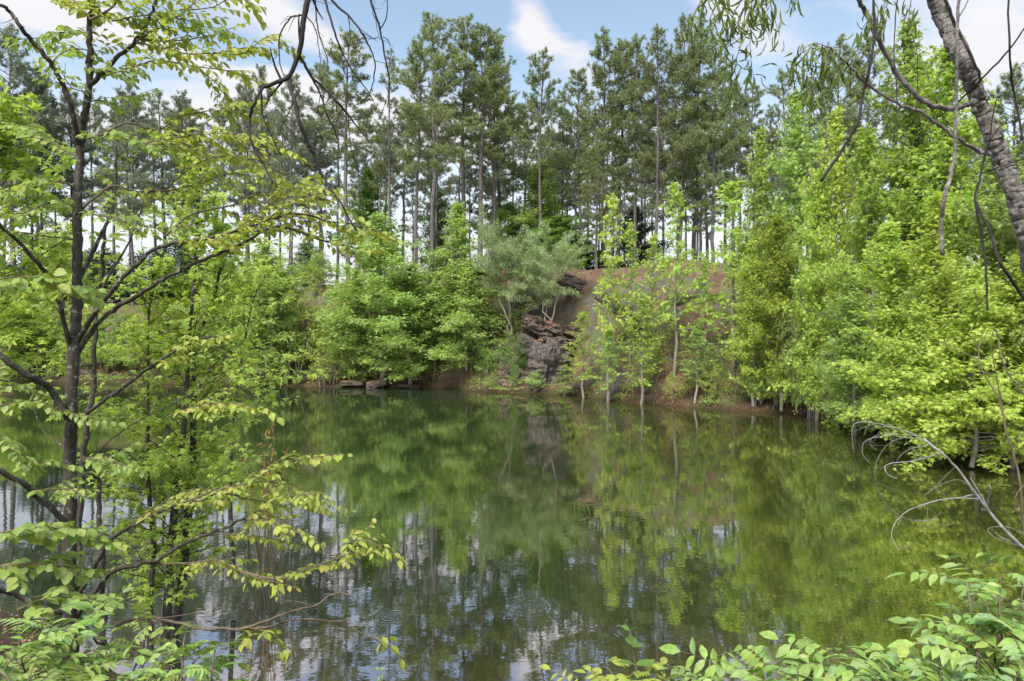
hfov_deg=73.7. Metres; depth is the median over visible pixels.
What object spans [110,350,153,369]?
bank shrub
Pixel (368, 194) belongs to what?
broadleaf tree
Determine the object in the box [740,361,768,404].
bank shrub
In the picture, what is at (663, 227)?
pine tree
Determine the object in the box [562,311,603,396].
maple tree
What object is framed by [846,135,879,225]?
pine tree
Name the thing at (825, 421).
bank shrub
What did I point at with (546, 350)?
rock outcrop
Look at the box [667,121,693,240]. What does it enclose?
pine tree
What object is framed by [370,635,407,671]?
leafy twig
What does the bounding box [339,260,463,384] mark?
maple tree
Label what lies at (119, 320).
young sapling
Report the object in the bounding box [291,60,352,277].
pine tree
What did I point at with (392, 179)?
pine tree
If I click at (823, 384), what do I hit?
willow shrub
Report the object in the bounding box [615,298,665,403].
maple tree
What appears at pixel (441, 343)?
bank shrub
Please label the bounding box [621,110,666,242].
pine tree
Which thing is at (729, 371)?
bank shrub
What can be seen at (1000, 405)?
leafless sapling
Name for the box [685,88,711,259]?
pine tree
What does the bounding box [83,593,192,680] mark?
leafy shrub
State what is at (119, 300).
broadleaf tree
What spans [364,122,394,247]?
pine tree
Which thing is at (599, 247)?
pine tree
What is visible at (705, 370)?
bank shrub
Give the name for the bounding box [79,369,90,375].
shore rock
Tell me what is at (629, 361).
young sapling
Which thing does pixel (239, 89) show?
pine tree
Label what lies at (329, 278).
bank shrub
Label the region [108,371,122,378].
shore rock
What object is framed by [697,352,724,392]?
young sapling
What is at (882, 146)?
pine tree
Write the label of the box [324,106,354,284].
pine tree
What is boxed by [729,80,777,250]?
pine tree
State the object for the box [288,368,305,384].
bank shrub
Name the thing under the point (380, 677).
young plant
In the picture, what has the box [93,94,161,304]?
pine tree
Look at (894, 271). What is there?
maple tree
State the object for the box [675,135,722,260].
pine tree
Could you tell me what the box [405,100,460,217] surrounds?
pine tree
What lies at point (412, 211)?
pine tree
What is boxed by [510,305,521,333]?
young sapling
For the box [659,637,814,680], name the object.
leafy shrub
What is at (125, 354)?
young sapling
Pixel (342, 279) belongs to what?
bank shrub
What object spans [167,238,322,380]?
maple tree
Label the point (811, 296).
maple tree
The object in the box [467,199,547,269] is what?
broadleaf tree
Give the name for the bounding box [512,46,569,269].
pine tree
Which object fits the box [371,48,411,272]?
pine tree
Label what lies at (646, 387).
bank shrub
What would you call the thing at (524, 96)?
pine tree
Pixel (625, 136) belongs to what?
pine tree
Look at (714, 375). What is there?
bank shrub
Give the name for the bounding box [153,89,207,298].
pine tree
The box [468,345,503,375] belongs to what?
bank shrub
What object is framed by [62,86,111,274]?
pine tree
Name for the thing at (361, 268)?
bank shrub
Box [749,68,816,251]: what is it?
pine tree
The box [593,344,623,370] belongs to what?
young sapling
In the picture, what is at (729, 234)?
bank shrub
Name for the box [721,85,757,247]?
pine tree
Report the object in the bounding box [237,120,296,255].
pine tree
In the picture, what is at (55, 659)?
leafy shrub
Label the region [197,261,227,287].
bank shrub
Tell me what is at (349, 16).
hanging twigs
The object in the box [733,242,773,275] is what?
broadleaf tree
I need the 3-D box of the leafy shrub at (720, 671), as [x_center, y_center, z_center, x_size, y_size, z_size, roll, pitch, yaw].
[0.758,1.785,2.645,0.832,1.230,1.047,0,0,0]
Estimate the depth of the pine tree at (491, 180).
74.46 m
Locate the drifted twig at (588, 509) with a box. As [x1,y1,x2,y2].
[574,498,603,528]
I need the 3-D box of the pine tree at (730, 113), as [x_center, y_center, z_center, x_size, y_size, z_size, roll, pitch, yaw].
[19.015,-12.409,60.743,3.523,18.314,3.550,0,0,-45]
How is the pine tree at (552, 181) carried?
on the ground at (568, 309)
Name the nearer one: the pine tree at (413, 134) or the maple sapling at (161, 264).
the maple sapling at (161, 264)
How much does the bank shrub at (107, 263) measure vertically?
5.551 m
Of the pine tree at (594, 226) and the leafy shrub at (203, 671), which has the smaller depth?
the leafy shrub at (203, 671)
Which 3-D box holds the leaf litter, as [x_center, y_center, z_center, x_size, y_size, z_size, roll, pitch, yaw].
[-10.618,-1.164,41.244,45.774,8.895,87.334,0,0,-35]
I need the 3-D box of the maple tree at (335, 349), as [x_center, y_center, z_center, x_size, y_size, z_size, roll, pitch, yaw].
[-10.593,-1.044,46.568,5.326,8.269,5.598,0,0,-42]
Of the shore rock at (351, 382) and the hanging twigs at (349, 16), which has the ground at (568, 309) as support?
the shore rock at (351, 382)
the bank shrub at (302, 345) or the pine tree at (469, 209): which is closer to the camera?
the bank shrub at (302, 345)
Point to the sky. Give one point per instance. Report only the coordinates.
(567, 27)
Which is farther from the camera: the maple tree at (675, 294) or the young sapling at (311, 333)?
the young sapling at (311, 333)
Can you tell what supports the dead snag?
on the water
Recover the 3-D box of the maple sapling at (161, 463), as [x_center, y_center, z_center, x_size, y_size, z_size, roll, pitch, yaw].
[-3.344,0.610,6.771,2.254,5.111,2.206,0,0,-24]
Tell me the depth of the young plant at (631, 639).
2.89 m
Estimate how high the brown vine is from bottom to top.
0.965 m
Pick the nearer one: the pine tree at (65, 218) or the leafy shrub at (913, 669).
the leafy shrub at (913, 669)
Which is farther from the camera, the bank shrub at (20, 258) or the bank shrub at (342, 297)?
the bank shrub at (20, 258)
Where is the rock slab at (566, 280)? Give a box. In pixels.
[556,273,586,290]
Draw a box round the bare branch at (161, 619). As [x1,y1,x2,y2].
[115,514,382,657]
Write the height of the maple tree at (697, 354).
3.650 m
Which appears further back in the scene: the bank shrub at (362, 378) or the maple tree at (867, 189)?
the bank shrub at (362, 378)
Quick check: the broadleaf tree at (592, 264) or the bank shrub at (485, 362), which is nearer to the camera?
the bank shrub at (485, 362)
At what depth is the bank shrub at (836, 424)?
25.48 m
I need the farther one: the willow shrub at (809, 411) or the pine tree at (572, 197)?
the pine tree at (572, 197)
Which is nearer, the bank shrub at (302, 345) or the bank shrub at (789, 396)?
the bank shrub at (789, 396)
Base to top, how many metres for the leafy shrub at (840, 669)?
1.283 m
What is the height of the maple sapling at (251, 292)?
3.944 m
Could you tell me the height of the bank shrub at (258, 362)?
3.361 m
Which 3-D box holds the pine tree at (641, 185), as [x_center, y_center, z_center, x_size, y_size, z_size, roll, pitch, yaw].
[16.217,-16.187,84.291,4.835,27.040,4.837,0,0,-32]
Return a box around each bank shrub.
[8,236,39,273]
[8,340,63,370]
[20,239,69,301]
[61,248,99,302]
[82,246,129,303]
[85,250,122,300]
[109,250,159,304]
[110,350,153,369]
[134,248,181,302]
[149,239,202,299]
[172,254,208,297]
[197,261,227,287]
[224,337,297,380]
[261,305,317,383]
[273,287,325,375]
[283,265,302,288]
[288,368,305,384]
[296,262,311,287]
[299,246,341,284]
[303,330,339,385]
[304,363,317,379]
[305,262,331,297]
[309,296,354,384]
[326,267,339,305]
[329,283,350,305]
[334,271,344,288]
[349,369,369,386]
[353,254,373,279]
[365,366,380,379]
[414,297,456,379]
[418,246,433,274]
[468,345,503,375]
[488,370,500,387]
[491,327,527,372]
[504,367,523,386]
[516,370,547,391]
[544,241,586,269]
[632,373,653,393]
[658,373,681,401]
[675,376,693,395]
[682,363,696,398]
[695,355,710,394]
[695,364,728,399]
[722,369,736,393]
[723,225,737,265]
[723,340,736,376]
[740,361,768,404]
[767,377,790,405]
[774,380,797,405]
[808,383,881,422]
[819,377,852,426]
[831,392,882,431]
[837,364,901,434]
[857,388,966,448]
[858,354,919,441]
[904,350,1021,458]
[961,327,1023,459]
[962,390,989,454]
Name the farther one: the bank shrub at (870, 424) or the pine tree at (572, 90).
the pine tree at (572, 90)
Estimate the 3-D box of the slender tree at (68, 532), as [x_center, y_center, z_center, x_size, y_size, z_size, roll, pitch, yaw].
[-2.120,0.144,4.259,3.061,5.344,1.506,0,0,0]
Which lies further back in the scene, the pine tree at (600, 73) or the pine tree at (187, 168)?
the pine tree at (187, 168)
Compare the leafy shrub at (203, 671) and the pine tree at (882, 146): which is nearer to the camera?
the leafy shrub at (203, 671)
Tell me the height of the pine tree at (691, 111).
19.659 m
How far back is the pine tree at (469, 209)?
62.22 m
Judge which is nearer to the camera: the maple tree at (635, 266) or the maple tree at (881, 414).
the maple tree at (881, 414)
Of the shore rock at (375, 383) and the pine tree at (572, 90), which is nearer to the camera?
the shore rock at (375, 383)
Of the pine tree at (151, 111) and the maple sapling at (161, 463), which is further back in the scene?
the pine tree at (151, 111)
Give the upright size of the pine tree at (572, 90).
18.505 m
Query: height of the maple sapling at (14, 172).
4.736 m
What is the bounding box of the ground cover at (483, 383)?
[0,254,908,434]
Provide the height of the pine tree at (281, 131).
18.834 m
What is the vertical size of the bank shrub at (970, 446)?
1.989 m
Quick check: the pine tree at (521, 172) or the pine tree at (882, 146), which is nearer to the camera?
the pine tree at (521, 172)
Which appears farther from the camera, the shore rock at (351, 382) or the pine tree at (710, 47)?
the pine tree at (710, 47)
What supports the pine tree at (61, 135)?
on the ground at (568, 309)
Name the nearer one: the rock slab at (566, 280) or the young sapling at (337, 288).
the rock slab at (566, 280)
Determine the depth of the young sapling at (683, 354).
34.44 m
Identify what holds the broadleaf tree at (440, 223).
on the ground at (568, 309)
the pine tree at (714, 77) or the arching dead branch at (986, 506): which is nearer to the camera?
the arching dead branch at (986, 506)
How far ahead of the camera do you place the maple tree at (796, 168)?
31.80 m
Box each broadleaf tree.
[96,281,147,304]
[140,285,189,300]
[281,242,343,286]
[326,167,403,270]
[418,185,460,269]
[429,270,504,274]
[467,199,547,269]
[507,158,584,254]
[514,212,612,269]
[567,241,630,269]
[600,204,672,267]
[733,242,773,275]
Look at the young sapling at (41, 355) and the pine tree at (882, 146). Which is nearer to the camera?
the young sapling at (41, 355)
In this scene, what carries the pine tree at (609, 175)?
on the ground at (568, 309)
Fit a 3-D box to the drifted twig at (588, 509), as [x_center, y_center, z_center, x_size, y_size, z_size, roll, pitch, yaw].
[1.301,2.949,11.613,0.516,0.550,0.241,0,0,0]
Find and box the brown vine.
[0,581,55,659]
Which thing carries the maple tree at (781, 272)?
on the ground at (568, 309)
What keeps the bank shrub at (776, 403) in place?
on the ground at (568, 309)
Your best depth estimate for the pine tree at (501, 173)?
83.46 m
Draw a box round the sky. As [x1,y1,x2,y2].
[0,0,1023,304]
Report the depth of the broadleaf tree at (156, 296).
62.40 m
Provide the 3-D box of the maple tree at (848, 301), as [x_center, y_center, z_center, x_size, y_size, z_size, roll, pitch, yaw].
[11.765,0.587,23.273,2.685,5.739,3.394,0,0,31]
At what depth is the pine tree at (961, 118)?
66.31 m
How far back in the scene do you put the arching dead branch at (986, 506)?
5.15 m
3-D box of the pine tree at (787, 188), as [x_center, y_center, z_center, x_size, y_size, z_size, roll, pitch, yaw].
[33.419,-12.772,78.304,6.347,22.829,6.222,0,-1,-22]
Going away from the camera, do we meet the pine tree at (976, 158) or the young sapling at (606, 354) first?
the young sapling at (606, 354)
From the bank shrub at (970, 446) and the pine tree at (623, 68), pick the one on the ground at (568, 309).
the pine tree at (623, 68)
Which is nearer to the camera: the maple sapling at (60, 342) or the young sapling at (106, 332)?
the maple sapling at (60, 342)
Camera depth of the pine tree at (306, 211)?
81.05 m
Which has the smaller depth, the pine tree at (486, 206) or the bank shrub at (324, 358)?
the bank shrub at (324, 358)
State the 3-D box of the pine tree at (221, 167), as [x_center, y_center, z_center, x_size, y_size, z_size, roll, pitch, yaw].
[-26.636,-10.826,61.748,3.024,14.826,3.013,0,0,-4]
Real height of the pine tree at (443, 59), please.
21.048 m
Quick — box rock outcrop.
[496,314,583,390]
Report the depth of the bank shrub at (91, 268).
63.32 m
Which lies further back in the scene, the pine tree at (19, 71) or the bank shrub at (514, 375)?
the pine tree at (19, 71)
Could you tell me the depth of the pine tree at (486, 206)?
62.04 m
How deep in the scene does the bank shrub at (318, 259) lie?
56.15 m
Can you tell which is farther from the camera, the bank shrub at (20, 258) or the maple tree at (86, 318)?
the bank shrub at (20, 258)
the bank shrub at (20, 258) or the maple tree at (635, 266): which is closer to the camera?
the maple tree at (635, 266)
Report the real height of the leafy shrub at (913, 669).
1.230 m
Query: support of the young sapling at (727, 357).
on the ground at (568, 309)
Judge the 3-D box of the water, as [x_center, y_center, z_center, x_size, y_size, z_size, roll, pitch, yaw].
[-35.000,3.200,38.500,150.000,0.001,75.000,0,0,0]
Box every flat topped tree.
[464,202,542,334]
[505,219,593,336]
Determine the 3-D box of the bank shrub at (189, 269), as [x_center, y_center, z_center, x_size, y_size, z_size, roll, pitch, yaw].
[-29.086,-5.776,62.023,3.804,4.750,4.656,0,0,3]
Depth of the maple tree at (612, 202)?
36.19 m
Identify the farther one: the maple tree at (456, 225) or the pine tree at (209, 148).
the pine tree at (209, 148)
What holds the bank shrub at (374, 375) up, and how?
on the ground at (568, 309)
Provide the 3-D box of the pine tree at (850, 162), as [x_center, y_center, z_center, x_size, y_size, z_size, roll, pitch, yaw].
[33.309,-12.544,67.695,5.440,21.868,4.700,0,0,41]
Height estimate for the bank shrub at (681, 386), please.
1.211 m
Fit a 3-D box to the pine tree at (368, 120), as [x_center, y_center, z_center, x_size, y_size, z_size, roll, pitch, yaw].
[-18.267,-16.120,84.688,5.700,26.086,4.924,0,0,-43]
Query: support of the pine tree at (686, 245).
on the ground at (568, 309)
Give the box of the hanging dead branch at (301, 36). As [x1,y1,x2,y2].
[248,0,371,230]
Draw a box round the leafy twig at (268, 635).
[235,622,291,662]
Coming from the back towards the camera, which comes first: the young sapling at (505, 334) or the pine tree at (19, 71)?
the pine tree at (19, 71)
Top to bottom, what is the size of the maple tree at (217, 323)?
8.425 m
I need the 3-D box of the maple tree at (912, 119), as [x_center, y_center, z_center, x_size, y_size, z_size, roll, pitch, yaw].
[14.608,-4.978,25.577,4.743,13.938,5.995,0,0,-15]
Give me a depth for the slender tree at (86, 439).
5.10 m
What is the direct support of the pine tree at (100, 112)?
on the ground at (568, 309)
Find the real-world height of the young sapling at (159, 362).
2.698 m
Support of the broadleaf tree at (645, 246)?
on the ground at (568, 309)
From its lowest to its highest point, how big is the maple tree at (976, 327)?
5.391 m
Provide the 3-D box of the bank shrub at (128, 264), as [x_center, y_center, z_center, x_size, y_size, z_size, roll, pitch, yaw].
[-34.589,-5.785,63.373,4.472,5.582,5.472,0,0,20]
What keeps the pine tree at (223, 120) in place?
on the ground at (568, 309)
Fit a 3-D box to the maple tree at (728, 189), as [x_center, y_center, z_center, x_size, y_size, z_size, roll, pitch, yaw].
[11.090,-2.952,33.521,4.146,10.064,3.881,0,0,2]
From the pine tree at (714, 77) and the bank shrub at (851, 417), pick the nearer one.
the bank shrub at (851, 417)
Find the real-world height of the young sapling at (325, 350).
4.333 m
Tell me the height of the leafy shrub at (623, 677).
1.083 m
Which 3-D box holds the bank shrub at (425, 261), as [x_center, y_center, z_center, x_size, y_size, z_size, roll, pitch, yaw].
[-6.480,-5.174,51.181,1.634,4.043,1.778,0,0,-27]
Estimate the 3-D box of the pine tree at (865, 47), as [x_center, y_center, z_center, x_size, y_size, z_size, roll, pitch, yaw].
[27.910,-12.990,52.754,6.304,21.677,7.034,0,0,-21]
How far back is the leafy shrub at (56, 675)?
2.82 m
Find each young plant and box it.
[375,667,384,680]
[616,625,655,680]
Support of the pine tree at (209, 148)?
on the ground at (568, 309)
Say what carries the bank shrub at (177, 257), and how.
on the ground at (568, 309)
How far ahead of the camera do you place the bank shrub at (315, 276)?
54.71 m
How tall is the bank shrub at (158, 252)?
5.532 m
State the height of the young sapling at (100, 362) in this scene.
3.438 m
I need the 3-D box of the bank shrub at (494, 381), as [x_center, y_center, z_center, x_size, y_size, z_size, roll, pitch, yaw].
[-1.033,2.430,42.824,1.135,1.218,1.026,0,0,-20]
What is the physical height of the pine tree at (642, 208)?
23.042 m
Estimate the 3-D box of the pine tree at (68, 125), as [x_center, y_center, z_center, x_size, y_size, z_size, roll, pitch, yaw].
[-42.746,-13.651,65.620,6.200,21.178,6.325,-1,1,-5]
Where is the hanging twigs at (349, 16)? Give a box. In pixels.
[304,0,392,119]
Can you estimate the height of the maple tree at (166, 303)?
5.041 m
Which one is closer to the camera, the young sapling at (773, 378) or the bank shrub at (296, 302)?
the young sapling at (773, 378)
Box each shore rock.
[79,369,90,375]
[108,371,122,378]
[339,380,365,385]
[366,377,387,387]
[398,384,419,387]
[592,290,659,338]
[663,291,698,307]
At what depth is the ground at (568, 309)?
41.14 m
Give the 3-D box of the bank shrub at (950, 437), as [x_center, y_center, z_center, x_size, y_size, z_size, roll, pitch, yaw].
[12.531,1.871,19.107,3.494,3.636,3.317,0,0,8]
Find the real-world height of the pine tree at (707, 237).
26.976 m
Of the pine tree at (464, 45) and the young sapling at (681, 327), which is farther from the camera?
the pine tree at (464, 45)
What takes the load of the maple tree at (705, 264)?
on the ground at (568, 309)
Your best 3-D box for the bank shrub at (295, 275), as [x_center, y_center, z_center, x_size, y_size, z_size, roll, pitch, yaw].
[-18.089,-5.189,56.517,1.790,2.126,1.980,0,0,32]
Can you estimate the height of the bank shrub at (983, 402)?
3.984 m
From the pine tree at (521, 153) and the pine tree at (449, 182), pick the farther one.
the pine tree at (521, 153)
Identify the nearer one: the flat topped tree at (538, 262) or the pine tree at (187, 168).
the flat topped tree at (538, 262)
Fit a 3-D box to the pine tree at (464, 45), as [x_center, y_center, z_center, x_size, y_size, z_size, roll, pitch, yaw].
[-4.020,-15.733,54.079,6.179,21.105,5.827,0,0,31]
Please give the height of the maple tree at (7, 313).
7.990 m
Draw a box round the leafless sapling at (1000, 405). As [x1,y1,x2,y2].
[937,330,1023,537]
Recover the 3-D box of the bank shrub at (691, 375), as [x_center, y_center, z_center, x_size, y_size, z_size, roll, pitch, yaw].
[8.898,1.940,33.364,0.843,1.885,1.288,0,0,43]
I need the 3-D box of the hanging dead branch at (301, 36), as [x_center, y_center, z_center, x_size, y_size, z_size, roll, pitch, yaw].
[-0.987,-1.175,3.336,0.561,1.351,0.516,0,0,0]
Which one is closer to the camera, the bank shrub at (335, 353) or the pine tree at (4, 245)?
the bank shrub at (335, 353)
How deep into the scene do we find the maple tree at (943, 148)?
22.84 m
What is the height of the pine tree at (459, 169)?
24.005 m
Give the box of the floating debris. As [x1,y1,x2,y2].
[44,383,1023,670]
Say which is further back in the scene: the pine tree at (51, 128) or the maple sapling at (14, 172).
the pine tree at (51, 128)
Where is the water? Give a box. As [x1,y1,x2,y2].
[0,382,1023,680]
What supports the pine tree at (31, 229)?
on the ground at (568, 309)
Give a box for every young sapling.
[33,347,46,366]
[45,359,65,378]
[84,326,126,367]
[87,330,126,373]
[97,319,121,341]
[103,329,143,373]
[107,309,142,346]
[144,344,176,377]
[302,318,324,359]
[310,327,348,383]
[331,280,345,309]
[497,330,513,350]
[503,304,515,328]
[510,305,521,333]
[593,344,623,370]
[628,340,659,368]
[655,348,666,379]
[669,311,701,363]
[674,341,701,380]
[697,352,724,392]
[709,332,733,389]
[766,358,782,409]
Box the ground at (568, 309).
[0,257,1023,680]
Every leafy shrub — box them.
[0,587,153,680]
[0,631,139,680]
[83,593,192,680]
[119,621,262,680]
[540,657,668,680]
[652,649,762,680]
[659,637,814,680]
[757,630,956,680]
[802,645,1023,680]
[861,550,1023,680]
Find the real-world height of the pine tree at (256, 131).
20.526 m
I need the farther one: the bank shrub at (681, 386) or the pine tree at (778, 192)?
the pine tree at (778, 192)
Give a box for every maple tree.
[0,288,117,371]
[42,311,125,362]
[118,298,186,356]
[160,258,269,365]
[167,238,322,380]
[305,209,452,387]
[313,266,384,379]
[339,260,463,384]
[412,256,527,370]
[415,201,505,351]
[546,364,576,395]
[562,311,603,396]
[575,328,624,401]
[592,193,641,400]
[614,222,649,369]
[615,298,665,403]
[636,233,676,376]
[648,182,709,377]
[676,328,719,402]
[687,253,730,386]
[692,180,750,382]
[719,238,774,406]
[722,125,791,366]
[732,209,812,410]
[757,87,830,375]
[766,167,853,419]
[790,104,870,397]
[792,122,940,431]
[808,273,889,435]
[828,217,933,446]
[836,300,1003,452]
[837,10,975,324]
[868,36,1018,361]
[870,190,997,455]
[880,262,1023,475]
[892,136,1023,440]
[942,254,1023,469]
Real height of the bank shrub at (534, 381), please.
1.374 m
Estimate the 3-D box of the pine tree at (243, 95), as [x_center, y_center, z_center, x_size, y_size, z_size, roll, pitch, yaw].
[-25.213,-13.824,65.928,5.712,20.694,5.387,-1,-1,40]
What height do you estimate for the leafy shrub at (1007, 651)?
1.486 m
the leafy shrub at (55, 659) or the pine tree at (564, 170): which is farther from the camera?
the pine tree at (564, 170)
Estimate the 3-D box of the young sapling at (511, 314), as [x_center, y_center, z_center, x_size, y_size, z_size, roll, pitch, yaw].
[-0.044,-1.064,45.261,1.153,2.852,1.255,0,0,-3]
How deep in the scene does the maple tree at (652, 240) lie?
35.73 m
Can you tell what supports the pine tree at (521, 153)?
on the ground at (568, 309)
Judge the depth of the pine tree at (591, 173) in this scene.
49.95 m
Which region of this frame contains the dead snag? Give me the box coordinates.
[60,467,141,680]
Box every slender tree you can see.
[0,0,407,677]
[33,187,232,628]
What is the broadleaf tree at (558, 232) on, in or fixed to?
on the ground at (568, 309)
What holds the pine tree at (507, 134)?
on the ground at (568, 309)
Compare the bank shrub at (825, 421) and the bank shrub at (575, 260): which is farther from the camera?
the bank shrub at (575, 260)
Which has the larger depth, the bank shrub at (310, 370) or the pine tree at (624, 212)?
the pine tree at (624, 212)
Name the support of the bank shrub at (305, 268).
on the ground at (568, 309)
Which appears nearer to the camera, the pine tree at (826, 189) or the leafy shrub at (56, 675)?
the leafy shrub at (56, 675)
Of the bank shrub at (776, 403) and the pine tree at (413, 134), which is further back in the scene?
the pine tree at (413, 134)
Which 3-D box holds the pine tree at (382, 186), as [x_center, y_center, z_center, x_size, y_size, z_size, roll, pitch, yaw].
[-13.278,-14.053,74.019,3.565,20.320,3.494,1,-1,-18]
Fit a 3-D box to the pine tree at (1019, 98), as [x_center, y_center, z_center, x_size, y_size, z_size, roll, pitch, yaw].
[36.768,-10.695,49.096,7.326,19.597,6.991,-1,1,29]
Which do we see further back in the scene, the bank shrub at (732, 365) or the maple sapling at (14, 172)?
the bank shrub at (732, 365)
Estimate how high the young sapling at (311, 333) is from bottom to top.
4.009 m
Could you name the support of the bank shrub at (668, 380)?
on the ground at (568, 309)
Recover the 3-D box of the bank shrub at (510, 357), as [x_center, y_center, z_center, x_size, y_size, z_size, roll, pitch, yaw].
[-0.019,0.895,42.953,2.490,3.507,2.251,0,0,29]
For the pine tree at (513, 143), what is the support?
on the ground at (568, 309)
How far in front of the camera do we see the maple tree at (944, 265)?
18.97 m
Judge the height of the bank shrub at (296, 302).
6.497 m
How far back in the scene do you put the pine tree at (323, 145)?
59.99 m
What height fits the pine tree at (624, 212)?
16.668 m
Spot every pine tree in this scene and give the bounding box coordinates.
[0,21,73,317]
[0,96,31,290]
[4,75,73,255]
[17,60,71,290]
[22,114,50,249]
[33,122,68,234]
[43,91,104,303]
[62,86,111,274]
[82,110,139,304]
[84,83,177,304]
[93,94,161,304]
[131,97,168,302]
[135,90,187,267]
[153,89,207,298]
[158,97,205,285]
[173,114,205,254]
[173,122,227,259]
[198,97,242,221]
[203,141,236,242]
[218,82,266,263]
[219,90,271,266]
[227,62,301,263]
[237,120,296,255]
[265,72,322,288]
[265,100,297,260]
[274,118,317,273]
[288,118,329,251]
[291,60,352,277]
[301,119,343,283]
[308,27,385,281]
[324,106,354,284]
[338,149,369,274]
[347,108,385,272]
[363,122,407,276]
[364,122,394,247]
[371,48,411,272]
[373,33,455,274]
[374,119,401,213]
[384,11,487,281]
[385,117,424,267]
[399,159,425,261]
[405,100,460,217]
[418,93,460,270]
[429,13,501,267]
[444,90,479,261]
[450,22,518,269]
[450,155,484,259]
[454,59,534,234]
[458,27,535,265]
[466,155,496,233]
[476,140,510,212]
[477,161,511,229]
[500,117,531,266]
[506,91,536,231]
[508,101,560,265]
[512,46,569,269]
[537,132,572,228]
[543,150,566,213]
[545,135,590,229]
[546,120,576,227]
[547,66,610,268]
[554,119,598,268]
[560,26,639,267]
[565,116,606,233]
[573,142,624,268]
[584,32,678,265]
[585,140,610,264]
[592,37,651,267]
[594,94,633,255]
[597,101,627,257]
[608,146,641,266]
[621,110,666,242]
[622,24,703,260]
[627,119,655,250]
[637,130,669,261]
[644,126,678,256]
[651,11,732,259]
[665,20,751,259]
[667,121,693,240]
[668,121,703,259]
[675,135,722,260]
[682,48,751,261]
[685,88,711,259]
[687,112,723,261]
[704,109,748,263]
[707,78,758,257]
[710,99,746,264]
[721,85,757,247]
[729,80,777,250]
[741,140,782,240]
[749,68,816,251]
[765,147,789,234]
[775,86,833,258]
[775,137,812,258]
[780,32,896,261]
[801,146,839,227]
[811,34,903,233]
[825,109,870,258]
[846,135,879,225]
[874,114,907,240]
[949,117,980,272]
[964,119,1011,255]
[968,61,1023,213]
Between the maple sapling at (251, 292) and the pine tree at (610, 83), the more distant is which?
the pine tree at (610, 83)
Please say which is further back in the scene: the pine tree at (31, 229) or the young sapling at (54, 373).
the pine tree at (31, 229)
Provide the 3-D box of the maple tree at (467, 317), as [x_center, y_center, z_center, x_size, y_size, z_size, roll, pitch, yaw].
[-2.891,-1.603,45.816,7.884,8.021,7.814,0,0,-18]
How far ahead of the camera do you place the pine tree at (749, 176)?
77.01 m
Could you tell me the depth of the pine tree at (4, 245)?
79.80 m
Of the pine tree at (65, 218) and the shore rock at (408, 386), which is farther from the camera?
the pine tree at (65, 218)
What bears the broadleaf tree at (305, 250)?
on the ground at (568, 309)
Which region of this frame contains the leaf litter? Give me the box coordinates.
[0,257,1023,674]
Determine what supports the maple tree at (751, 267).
on the ground at (568, 309)
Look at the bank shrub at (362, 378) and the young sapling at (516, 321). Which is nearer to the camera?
the young sapling at (516, 321)
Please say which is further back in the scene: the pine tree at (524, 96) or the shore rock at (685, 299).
the pine tree at (524, 96)
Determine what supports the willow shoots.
in the water
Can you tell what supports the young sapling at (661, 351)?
on the ground at (568, 309)
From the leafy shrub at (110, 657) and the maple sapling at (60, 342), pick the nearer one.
the leafy shrub at (110, 657)
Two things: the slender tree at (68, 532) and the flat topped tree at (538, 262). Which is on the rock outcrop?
the flat topped tree at (538, 262)
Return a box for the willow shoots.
[238,422,301,574]
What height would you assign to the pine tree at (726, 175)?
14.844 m
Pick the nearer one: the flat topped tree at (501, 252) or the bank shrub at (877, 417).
the bank shrub at (877, 417)
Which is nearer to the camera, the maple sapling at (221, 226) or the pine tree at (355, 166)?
the maple sapling at (221, 226)
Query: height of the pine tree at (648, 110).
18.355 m
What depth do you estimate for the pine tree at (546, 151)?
71.09 m
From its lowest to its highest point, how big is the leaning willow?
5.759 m
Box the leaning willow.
[681,0,1023,310]
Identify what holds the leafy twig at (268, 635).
hanging from the bare branch at (161, 619)
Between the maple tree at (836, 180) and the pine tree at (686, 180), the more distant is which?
the pine tree at (686, 180)
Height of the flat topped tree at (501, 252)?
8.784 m
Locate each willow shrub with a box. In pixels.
[770,294,835,418]
[806,347,851,424]
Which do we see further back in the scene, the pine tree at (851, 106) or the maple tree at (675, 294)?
the pine tree at (851, 106)
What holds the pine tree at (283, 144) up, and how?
on the ground at (568, 309)
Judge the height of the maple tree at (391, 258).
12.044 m
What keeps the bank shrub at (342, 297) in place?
on the ground at (568, 309)
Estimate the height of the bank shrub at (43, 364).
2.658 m
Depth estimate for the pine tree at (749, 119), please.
81.21 m
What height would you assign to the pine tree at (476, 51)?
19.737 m
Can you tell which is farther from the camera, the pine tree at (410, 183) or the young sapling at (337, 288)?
the pine tree at (410, 183)
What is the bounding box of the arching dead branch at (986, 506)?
[852,421,1023,549]
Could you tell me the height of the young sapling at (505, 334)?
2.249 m
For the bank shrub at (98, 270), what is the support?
on the ground at (568, 309)
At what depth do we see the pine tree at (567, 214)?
69.11 m
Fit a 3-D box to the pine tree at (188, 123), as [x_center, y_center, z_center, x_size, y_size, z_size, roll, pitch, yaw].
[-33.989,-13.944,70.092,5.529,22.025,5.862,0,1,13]
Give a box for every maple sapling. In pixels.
[0,77,113,416]
[0,207,153,376]
[45,148,293,654]
[46,241,238,650]
[99,210,328,644]
[187,255,308,573]

